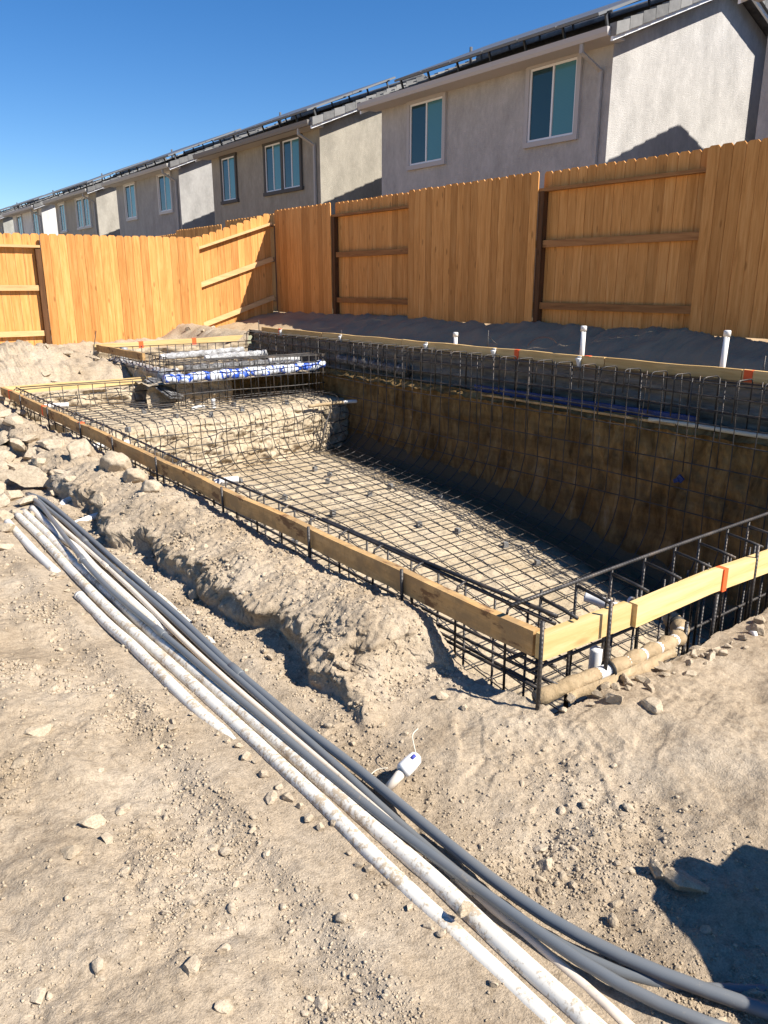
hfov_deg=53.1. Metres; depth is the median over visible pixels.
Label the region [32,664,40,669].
dirt pebble
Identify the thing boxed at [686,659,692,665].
bank clod
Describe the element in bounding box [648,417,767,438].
flat hose
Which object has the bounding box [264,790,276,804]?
dirt clod
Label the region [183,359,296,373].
wrapped pipe
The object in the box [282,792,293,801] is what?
dirt clod
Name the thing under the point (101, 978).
dirt pebble
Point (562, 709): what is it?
bank clod
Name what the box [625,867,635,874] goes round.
dirt pebble
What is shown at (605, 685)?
bank clod
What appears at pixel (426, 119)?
window
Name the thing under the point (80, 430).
rebar stake
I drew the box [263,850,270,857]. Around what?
dirt pebble
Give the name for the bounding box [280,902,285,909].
dirt pebble
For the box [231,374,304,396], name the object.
spa wall
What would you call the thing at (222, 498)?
rebar stake
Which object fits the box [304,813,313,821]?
dirt clod
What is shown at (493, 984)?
dirt clod
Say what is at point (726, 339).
capped pipe
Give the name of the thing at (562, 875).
dirt pebble
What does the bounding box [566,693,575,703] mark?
bank clod
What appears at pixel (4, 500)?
dirt chunk
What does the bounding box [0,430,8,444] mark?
dirt chunk
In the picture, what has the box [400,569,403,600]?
rebar stake
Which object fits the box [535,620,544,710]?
rebar stake
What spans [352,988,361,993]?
dirt pebble
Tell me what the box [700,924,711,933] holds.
dirt clod
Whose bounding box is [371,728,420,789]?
taped cable end
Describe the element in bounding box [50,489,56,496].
dirt slab
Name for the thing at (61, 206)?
window
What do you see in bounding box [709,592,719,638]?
rebar stub
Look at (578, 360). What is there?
white cup
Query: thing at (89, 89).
sky
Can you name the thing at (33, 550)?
white pipe
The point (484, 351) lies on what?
form board
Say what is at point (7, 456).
dirt chunk
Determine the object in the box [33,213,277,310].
wooden fence
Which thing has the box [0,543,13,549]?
dirt chunk
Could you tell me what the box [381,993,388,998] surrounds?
dirt pebble
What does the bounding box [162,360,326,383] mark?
plastic sheet
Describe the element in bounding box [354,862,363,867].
dirt pebble
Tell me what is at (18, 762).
dirt clod
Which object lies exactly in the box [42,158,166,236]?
house
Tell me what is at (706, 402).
pit wall
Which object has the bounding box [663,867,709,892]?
dirt clod
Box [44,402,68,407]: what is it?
pipe stub
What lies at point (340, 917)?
dirt pebble
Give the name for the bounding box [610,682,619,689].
bank clod
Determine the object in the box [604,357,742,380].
form board
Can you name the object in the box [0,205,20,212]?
house
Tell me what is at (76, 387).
form board
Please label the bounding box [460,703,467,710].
bank clod
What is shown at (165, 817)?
dirt pebble
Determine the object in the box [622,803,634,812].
dirt pebble
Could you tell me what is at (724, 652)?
bank clod
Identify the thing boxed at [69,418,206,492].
form board
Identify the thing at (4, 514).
dirt chunk
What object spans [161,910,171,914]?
dirt pebble
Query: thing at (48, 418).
rebar stake
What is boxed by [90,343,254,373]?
spa wall
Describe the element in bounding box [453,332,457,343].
capped pipe
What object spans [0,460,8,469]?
dirt chunk
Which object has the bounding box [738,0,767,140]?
house
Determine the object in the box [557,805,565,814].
dirt pebble
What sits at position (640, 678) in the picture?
bank clod
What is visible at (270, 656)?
spoil clod
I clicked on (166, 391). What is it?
plastic scrap
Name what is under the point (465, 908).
dirt clod
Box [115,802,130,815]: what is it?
dirt clod
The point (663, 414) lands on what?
blue board
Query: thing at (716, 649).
bank clod
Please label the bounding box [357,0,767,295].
house
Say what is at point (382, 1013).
dirt pebble
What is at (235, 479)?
pipe stub
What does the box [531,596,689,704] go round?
wrapped pipe
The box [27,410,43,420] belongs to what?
dirt lump
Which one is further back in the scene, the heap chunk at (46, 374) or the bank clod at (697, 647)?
the heap chunk at (46, 374)
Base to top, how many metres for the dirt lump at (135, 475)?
0.144 m
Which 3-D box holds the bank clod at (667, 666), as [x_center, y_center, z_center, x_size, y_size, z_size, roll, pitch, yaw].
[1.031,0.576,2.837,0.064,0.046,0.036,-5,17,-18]
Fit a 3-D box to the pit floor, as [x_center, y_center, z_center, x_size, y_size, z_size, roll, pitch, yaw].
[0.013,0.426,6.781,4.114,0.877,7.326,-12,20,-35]
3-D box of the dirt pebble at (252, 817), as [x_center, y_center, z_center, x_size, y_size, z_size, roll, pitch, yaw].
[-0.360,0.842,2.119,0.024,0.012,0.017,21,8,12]
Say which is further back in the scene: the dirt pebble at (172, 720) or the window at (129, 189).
the window at (129, 189)
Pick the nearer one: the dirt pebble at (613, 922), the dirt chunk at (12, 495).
the dirt pebble at (613, 922)
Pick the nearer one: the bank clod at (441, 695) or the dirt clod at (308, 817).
the dirt clod at (308, 817)
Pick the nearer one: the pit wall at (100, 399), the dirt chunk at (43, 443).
the dirt chunk at (43, 443)
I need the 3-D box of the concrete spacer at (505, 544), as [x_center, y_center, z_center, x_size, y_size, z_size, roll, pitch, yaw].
[1.129,0.287,7.139,0.050,0.085,0.047,-3,17,-8]
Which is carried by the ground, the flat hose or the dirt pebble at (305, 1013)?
the dirt pebble at (305, 1013)
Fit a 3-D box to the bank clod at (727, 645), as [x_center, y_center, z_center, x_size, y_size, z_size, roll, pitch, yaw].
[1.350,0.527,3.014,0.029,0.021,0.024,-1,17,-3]
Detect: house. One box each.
[0,194,54,279]
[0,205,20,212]
[2,179,101,279]
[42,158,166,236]
[101,127,261,236]
[192,74,426,296]
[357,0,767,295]
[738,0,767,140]
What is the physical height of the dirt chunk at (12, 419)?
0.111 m
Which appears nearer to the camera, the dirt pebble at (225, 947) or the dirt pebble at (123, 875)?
the dirt pebble at (225, 947)
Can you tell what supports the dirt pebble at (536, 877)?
on the ground
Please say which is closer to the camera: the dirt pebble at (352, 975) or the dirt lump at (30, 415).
the dirt pebble at (352, 975)
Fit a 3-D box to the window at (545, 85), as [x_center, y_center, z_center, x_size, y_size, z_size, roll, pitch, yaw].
[3.356,-8.205,15.378,0.073,1.560,1.420,-12,20,-35]
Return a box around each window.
[15,214,23,234]
[31,209,40,234]
[57,201,68,233]
[74,194,92,229]
[123,181,138,220]
[156,171,173,214]
[219,152,239,204]
[262,133,303,196]
[406,91,446,170]
[522,53,583,148]
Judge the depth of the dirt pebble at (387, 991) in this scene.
1.60 m
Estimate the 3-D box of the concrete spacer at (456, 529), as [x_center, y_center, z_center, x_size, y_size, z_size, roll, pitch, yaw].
[0.703,0.161,7.343,0.047,0.086,0.050,12,21,36]
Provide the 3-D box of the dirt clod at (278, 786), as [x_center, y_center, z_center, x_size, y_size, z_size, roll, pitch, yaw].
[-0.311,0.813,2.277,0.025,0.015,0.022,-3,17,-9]
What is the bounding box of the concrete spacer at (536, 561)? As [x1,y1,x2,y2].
[534,559,540,565]
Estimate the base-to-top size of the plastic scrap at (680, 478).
0.081 m
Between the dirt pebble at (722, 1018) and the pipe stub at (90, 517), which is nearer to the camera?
the dirt pebble at (722, 1018)
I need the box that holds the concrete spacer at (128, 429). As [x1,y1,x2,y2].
[125,424,131,432]
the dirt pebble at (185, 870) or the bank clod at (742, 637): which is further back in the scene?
the bank clod at (742, 637)
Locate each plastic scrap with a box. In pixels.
[144,377,183,398]
[673,474,684,482]
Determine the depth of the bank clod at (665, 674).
2.77 m
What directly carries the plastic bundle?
on the pit ledge
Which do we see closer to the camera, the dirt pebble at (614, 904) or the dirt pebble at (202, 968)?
the dirt pebble at (202, 968)
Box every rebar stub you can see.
[680,621,688,655]
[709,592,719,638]
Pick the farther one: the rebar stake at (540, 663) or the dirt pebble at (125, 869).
the rebar stake at (540, 663)
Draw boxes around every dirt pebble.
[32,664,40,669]
[45,991,52,1000]
[47,685,58,691]
[64,894,71,900]
[92,957,104,974]
[97,975,105,982]
[100,832,112,843]
[120,866,130,873]
[120,873,127,878]
[128,712,135,717]
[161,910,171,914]
[162,812,168,820]
[167,724,177,730]
[169,718,175,724]
[181,868,190,873]
[186,900,198,906]
[199,965,205,970]
[208,844,217,851]
[214,999,233,1013]
[216,942,230,951]
[219,847,231,855]
[220,924,229,929]
[227,901,235,913]
[232,880,238,887]
[249,826,255,833]
[250,815,256,819]
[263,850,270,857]
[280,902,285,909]
[287,928,294,934]
[300,1010,308,1016]
[305,996,314,1001]
[314,995,327,1012]
[324,723,332,728]
[335,912,346,923]
[349,972,356,978]
[350,892,357,900]
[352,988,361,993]
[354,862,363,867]
[380,1011,386,1016]
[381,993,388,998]
[384,989,390,994]
[401,731,408,735]
[532,844,547,851]
[533,874,545,882]
[536,887,543,896]
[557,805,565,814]
[559,870,567,881]
[569,880,576,888]
[581,800,587,807]
[609,912,618,928]
[610,900,622,908]
[614,860,620,866]
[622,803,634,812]
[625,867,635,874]
[674,965,680,970]
[716,1016,726,1021]
[722,850,730,854]
[750,990,763,997]
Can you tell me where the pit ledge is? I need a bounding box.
[244,358,767,446]
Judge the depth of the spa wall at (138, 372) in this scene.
9.84 m
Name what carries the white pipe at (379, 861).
on the ground
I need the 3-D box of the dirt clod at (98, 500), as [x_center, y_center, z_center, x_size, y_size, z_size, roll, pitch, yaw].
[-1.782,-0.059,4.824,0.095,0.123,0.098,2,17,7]
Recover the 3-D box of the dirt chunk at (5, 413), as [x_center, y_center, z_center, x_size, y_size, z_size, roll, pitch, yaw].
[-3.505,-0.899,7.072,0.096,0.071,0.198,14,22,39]
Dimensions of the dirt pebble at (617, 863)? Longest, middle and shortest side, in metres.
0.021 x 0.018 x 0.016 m
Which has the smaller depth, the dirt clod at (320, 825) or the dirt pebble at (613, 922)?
the dirt pebble at (613, 922)
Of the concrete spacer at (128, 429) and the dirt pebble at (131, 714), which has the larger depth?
the concrete spacer at (128, 429)
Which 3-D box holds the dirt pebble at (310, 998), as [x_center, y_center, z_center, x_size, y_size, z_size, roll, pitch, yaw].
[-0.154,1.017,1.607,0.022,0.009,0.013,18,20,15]
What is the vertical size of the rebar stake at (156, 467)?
0.282 m
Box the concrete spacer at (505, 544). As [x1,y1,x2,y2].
[502,539,508,547]
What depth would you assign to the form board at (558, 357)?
7.60 m
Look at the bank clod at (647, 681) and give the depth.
2.73 m
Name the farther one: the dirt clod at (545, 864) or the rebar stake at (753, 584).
the rebar stake at (753, 584)
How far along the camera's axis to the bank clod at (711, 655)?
2.92 m
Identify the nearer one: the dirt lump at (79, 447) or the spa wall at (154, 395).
the dirt lump at (79, 447)
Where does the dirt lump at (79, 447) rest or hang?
on the ground
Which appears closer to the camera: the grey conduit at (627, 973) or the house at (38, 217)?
the grey conduit at (627, 973)
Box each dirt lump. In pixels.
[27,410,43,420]
[42,439,64,449]
[47,421,69,432]
[66,438,92,459]
[99,450,131,471]
[123,468,148,483]
[140,479,162,492]
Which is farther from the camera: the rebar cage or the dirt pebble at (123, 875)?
the rebar cage
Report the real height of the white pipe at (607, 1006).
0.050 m
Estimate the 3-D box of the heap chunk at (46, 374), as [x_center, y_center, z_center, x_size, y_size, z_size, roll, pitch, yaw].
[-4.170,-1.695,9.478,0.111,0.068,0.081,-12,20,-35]
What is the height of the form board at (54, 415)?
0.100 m
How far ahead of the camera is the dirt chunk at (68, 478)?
5.27 m
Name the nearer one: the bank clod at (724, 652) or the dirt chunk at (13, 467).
the bank clod at (724, 652)
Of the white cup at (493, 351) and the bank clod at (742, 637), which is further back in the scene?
the white cup at (493, 351)
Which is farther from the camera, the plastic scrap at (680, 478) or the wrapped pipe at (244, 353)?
the wrapped pipe at (244, 353)
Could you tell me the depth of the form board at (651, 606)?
3.04 m
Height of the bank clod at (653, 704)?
0.051 m
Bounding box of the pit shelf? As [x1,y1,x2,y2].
[26,390,348,483]
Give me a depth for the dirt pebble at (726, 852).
1.98 m
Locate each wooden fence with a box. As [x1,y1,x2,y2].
[0,214,274,345]
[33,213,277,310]
[274,138,767,338]
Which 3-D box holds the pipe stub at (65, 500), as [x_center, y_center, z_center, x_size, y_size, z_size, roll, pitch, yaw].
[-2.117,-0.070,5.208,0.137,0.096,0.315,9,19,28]
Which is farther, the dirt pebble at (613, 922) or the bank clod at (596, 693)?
the bank clod at (596, 693)
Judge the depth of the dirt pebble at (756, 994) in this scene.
1.59 m
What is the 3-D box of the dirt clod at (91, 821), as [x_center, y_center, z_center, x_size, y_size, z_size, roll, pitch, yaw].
[-0.791,0.842,2.093,0.052,0.024,0.070,24,24,36]
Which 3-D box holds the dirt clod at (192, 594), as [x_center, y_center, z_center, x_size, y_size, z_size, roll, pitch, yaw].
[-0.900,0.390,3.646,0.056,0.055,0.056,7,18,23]
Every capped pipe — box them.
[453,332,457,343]
[580,326,586,355]
[719,330,730,366]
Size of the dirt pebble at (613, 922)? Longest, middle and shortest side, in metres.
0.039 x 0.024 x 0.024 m
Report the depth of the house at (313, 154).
23.14 m
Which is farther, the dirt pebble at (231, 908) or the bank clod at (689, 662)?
the bank clod at (689, 662)
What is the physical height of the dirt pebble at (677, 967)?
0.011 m
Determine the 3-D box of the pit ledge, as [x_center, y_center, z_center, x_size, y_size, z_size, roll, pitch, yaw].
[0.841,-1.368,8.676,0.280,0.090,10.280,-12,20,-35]
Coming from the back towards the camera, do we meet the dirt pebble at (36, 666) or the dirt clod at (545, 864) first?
the dirt pebble at (36, 666)
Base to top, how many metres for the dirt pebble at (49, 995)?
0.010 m
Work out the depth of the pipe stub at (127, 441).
6.58 m
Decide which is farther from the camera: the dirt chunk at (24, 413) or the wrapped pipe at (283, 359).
the wrapped pipe at (283, 359)
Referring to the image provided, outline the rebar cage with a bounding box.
[13,331,767,714]
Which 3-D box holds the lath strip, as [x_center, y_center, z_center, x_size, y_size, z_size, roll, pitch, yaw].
[1.759,-0.999,7.370,0.040,0.022,2.334,-12,20,-35]
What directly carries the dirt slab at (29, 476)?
on the ground
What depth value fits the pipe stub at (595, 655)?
2.86 m
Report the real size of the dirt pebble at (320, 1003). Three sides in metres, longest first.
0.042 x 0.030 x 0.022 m
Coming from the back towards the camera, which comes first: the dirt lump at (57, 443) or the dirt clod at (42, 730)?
the dirt lump at (57, 443)
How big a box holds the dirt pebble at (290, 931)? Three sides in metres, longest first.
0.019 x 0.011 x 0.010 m
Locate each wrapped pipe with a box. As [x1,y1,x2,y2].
[110,357,180,379]
[159,346,244,360]
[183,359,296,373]
[204,350,267,361]
[268,357,299,362]
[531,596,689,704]
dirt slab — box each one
[5,465,48,486]
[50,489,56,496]
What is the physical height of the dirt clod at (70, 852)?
0.019 m
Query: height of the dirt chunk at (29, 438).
0.073 m
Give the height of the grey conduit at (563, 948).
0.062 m
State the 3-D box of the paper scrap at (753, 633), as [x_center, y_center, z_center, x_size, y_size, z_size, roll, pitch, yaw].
[1.491,0.492,3.097,0.026,0.030,0.063,-1,17,-3]
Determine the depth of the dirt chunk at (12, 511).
4.98 m
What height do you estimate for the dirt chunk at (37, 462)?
0.068 m
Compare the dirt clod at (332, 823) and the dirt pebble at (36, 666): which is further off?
the dirt pebble at (36, 666)
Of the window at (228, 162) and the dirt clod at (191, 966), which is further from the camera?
the window at (228, 162)
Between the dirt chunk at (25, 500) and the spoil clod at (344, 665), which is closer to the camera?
the spoil clod at (344, 665)
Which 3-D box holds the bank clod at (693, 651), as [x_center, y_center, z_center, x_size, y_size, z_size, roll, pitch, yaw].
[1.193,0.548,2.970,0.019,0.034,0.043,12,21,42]
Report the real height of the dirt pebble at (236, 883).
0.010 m
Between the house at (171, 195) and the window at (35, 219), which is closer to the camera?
the house at (171, 195)
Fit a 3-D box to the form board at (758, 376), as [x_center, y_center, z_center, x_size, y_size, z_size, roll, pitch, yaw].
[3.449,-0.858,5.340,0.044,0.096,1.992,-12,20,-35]
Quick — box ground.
[0,295,767,1023]
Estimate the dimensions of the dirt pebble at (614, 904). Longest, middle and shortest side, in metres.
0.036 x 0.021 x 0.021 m
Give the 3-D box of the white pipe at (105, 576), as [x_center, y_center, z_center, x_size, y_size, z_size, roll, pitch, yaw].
[-1.633,0.264,4.206,0.065,0.073,2.405,-12,20,-35]
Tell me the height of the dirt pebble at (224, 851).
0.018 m
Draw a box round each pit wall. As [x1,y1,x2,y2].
[0,386,146,411]
[251,330,767,431]
[304,368,767,612]
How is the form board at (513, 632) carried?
on the ground
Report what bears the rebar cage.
on the pit floor
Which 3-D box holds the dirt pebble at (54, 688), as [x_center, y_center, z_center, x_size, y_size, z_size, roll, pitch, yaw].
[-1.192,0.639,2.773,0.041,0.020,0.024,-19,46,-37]
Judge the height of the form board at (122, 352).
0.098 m
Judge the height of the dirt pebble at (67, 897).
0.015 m
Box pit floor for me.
[168,432,760,715]
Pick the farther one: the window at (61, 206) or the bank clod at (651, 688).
the window at (61, 206)
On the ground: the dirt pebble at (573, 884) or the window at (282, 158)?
the dirt pebble at (573, 884)
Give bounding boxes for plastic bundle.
[336,354,411,376]
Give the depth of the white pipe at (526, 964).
2.03 m
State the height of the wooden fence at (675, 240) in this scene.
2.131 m
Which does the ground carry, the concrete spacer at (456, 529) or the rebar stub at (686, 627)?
the rebar stub at (686, 627)
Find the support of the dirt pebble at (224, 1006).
on the ground
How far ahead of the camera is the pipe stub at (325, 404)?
9.78 m
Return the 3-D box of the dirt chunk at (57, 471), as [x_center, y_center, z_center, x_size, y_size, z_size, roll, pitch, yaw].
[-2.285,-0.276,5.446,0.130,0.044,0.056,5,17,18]
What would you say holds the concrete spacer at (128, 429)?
on the rebar cage
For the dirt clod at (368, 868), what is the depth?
1.95 m
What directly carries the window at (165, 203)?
in the house at (171, 195)
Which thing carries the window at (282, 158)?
in the house at (313, 154)
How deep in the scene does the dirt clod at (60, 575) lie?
3.92 m
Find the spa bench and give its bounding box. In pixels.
[137,370,319,386]
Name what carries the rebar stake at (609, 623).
attached to the form board at (564, 637)
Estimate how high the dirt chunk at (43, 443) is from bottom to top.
0.079 m
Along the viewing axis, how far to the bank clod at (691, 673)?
2.79 m
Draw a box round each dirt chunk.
[0,409,10,417]
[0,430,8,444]
[0,450,15,462]
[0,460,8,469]
[0,469,16,485]
[0,481,5,493]
[0,493,9,507]
[0,509,13,521]
[0,523,15,531]
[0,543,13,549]
[1,415,23,425]
[4,490,23,500]
[7,464,25,470]
[9,438,25,450]
[9,509,22,513]
[15,410,27,416]
[16,495,37,504]
[22,446,40,459]
[23,435,40,442]
[31,458,45,466]
[36,439,50,447]
[54,469,64,473]
[63,476,75,481]
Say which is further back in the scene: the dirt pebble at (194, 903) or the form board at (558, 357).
the form board at (558, 357)
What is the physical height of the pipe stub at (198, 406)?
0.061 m
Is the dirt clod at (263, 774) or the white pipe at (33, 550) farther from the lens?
the white pipe at (33, 550)
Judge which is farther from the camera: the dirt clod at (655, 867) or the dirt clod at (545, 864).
the dirt clod at (545, 864)
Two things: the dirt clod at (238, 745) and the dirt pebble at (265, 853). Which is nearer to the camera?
the dirt pebble at (265, 853)
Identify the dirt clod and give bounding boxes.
[10,757,28,768]
[24,724,53,736]
[30,986,45,1003]
[55,574,64,577]
[60,844,83,858]
[78,813,106,828]
[91,493,106,507]
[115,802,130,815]
[181,953,200,975]
[188,589,198,599]
[234,742,242,747]
[241,751,250,759]
[258,770,268,777]
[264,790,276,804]
[275,783,282,789]
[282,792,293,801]
[296,803,303,808]
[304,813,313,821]
[317,822,324,830]
[330,820,335,826]
[364,864,373,872]
[407,904,412,910]
[423,921,433,929]
[436,928,445,937]
[456,900,473,917]
[489,979,498,987]
[537,857,552,871]
[648,858,664,879]
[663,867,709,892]
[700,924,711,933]
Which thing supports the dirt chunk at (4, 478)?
on the ground
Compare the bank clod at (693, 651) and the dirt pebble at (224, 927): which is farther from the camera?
the bank clod at (693, 651)
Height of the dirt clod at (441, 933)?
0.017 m
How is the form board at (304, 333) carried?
attached to the pit wall at (706, 402)
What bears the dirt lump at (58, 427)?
on the ground
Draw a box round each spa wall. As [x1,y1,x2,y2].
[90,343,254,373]
[111,360,147,400]
[145,379,232,409]
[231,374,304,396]
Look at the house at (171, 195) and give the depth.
30.82 m
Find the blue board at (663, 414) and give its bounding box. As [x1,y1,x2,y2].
[474,385,695,421]
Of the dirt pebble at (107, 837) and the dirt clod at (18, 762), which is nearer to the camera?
the dirt pebble at (107, 837)
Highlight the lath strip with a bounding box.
[482,393,676,425]
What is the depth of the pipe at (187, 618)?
3.61 m
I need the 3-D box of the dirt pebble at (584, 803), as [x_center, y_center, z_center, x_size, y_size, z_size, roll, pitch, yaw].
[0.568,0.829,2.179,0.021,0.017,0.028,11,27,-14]
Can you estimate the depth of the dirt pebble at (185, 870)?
1.93 m
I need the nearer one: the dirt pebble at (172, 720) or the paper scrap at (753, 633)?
the dirt pebble at (172, 720)
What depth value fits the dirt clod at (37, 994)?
1.57 m
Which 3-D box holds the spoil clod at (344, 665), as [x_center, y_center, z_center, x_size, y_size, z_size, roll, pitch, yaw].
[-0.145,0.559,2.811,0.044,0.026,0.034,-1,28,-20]
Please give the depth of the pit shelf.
9.09 m
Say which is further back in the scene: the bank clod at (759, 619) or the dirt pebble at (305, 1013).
the bank clod at (759, 619)
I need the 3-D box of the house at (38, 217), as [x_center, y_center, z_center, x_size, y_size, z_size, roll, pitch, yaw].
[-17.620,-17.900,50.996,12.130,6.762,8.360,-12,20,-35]
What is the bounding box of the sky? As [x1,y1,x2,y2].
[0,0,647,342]
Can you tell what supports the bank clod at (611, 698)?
on the ground
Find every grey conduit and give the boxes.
[25,492,730,1023]
[28,492,767,1019]
[37,497,767,992]
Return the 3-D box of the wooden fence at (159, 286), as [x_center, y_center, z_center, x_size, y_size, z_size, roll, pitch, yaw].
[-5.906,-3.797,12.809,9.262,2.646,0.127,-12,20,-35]
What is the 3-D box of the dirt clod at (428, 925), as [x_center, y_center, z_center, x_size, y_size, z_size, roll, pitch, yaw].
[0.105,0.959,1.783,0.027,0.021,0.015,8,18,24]
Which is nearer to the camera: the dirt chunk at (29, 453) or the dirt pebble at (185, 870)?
the dirt pebble at (185, 870)
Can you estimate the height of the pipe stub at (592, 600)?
0.054 m
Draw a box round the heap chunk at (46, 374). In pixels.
[41,372,50,376]
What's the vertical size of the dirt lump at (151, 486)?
0.120 m
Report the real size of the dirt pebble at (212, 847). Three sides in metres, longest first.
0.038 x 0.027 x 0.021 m
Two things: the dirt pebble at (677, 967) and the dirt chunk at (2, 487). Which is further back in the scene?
the dirt chunk at (2, 487)
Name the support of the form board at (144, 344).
on the spa wall at (147, 351)
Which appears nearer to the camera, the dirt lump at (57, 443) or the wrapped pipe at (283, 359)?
the dirt lump at (57, 443)
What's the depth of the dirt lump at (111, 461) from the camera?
5.28 m
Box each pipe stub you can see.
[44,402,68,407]
[60,496,71,504]
[75,512,97,521]
[93,440,129,448]
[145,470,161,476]
[191,405,204,409]
[214,476,238,484]
[308,400,343,407]
[343,400,356,403]
[584,593,616,607]
[586,645,602,698]
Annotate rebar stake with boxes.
[46,407,50,429]
[78,422,81,438]
[154,457,158,481]
[220,487,224,513]
[307,526,310,557]
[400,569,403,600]
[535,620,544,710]
[604,601,612,670]
[746,545,759,619]
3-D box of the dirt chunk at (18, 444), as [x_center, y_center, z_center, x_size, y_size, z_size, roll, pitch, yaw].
[-2.929,-0.534,6.164,0.147,0.100,0.260,22,-3,-22]
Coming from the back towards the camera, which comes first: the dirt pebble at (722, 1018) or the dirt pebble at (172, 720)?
the dirt pebble at (172, 720)
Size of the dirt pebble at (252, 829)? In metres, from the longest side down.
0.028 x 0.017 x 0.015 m
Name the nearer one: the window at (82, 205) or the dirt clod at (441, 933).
the dirt clod at (441, 933)
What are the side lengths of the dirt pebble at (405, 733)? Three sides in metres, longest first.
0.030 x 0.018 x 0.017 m
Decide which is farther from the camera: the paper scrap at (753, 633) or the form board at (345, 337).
the form board at (345, 337)
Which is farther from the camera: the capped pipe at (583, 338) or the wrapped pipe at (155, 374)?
the wrapped pipe at (155, 374)
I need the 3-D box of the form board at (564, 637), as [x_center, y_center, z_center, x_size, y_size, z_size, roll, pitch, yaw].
[0.708,0.413,2.705,0.464,0.097,0.038,-12,20,-34]
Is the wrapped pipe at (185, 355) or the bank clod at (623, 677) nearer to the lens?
the bank clod at (623, 677)
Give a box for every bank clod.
[435,691,448,699]
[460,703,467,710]
[559,707,566,712]
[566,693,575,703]
[591,689,602,697]
[600,681,609,689]
[605,693,624,703]
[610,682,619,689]
[619,673,633,685]
[634,675,646,683]
[640,696,662,714]
[644,677,650,686]
[647,684,654,692]
[654,662,673,671]
[662,672,669,676]
[683,670,696,676]
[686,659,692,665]
[689,645,705,650]
[689,649,696,655]
[706,651,715,660]
[711,646,720,653]
[718,649,728,655]
[724,643,732,647]
[738,634,747,640]
[745,623,764,635]
[753,615,765,623]
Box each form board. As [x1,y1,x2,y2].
[0,387,72,427]
[5,376,150,392]
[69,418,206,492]
[93,335,242,350]
[96,345,145,360]
[202,478,539,655]
[261,327,321,337]
[322,333,401,345]
[402,339,493,355]
[495,348,605,366]
[535,601,631,660]
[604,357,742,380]
[629,549,767,627]
[742,369,767,383]
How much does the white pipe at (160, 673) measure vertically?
0.107 m
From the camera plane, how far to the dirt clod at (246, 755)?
2.42 m
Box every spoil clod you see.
[267,653,273,660]
[338,660,349,669]
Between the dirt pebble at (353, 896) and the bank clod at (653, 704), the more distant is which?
the bank clod at (653, 704)
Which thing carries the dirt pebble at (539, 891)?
on the ground
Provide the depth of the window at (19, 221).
49.07 m
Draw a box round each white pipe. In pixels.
[4,519,60,571]
[13,511,565,1023]
[20,508,606,1023]
[28,505,173,635]
[33,502,633,1023]
[74,591,303,816]
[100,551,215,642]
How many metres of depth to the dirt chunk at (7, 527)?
4.58 m
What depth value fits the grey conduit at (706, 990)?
1.90 m
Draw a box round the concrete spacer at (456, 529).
[454,527,460,533]
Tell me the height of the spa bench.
0.043 m
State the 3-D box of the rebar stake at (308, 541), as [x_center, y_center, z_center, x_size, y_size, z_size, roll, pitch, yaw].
[-0.357,0.201,3.677,0.017,0.274,0.014,-12,20,-35]
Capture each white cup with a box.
[490,348,495,356]
[575,356,581,366]
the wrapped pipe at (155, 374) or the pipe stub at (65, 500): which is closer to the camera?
the pipe stub at (65, 500)
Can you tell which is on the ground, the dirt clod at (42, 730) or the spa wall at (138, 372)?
the dirt clod at (42, 730)
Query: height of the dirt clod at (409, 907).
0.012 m
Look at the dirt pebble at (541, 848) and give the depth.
2.06 m
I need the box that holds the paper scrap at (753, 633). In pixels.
[748,631,757,635]
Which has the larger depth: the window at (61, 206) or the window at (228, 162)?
the window at (61, 206)
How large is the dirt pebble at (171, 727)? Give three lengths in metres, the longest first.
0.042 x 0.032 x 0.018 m
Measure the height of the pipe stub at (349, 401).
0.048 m
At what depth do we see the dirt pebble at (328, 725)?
2.57 m
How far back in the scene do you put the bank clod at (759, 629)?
3.09 m
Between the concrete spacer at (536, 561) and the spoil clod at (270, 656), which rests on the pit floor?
the concrete spacer at (536, 561)
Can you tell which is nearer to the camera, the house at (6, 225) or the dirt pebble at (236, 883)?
the dirt pebble at (236, 883)
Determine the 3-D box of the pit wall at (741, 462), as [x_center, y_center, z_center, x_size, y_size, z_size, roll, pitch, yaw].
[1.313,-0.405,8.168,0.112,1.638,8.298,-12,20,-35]
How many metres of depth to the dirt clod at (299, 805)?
2.19 m
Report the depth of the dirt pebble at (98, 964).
1.63 m

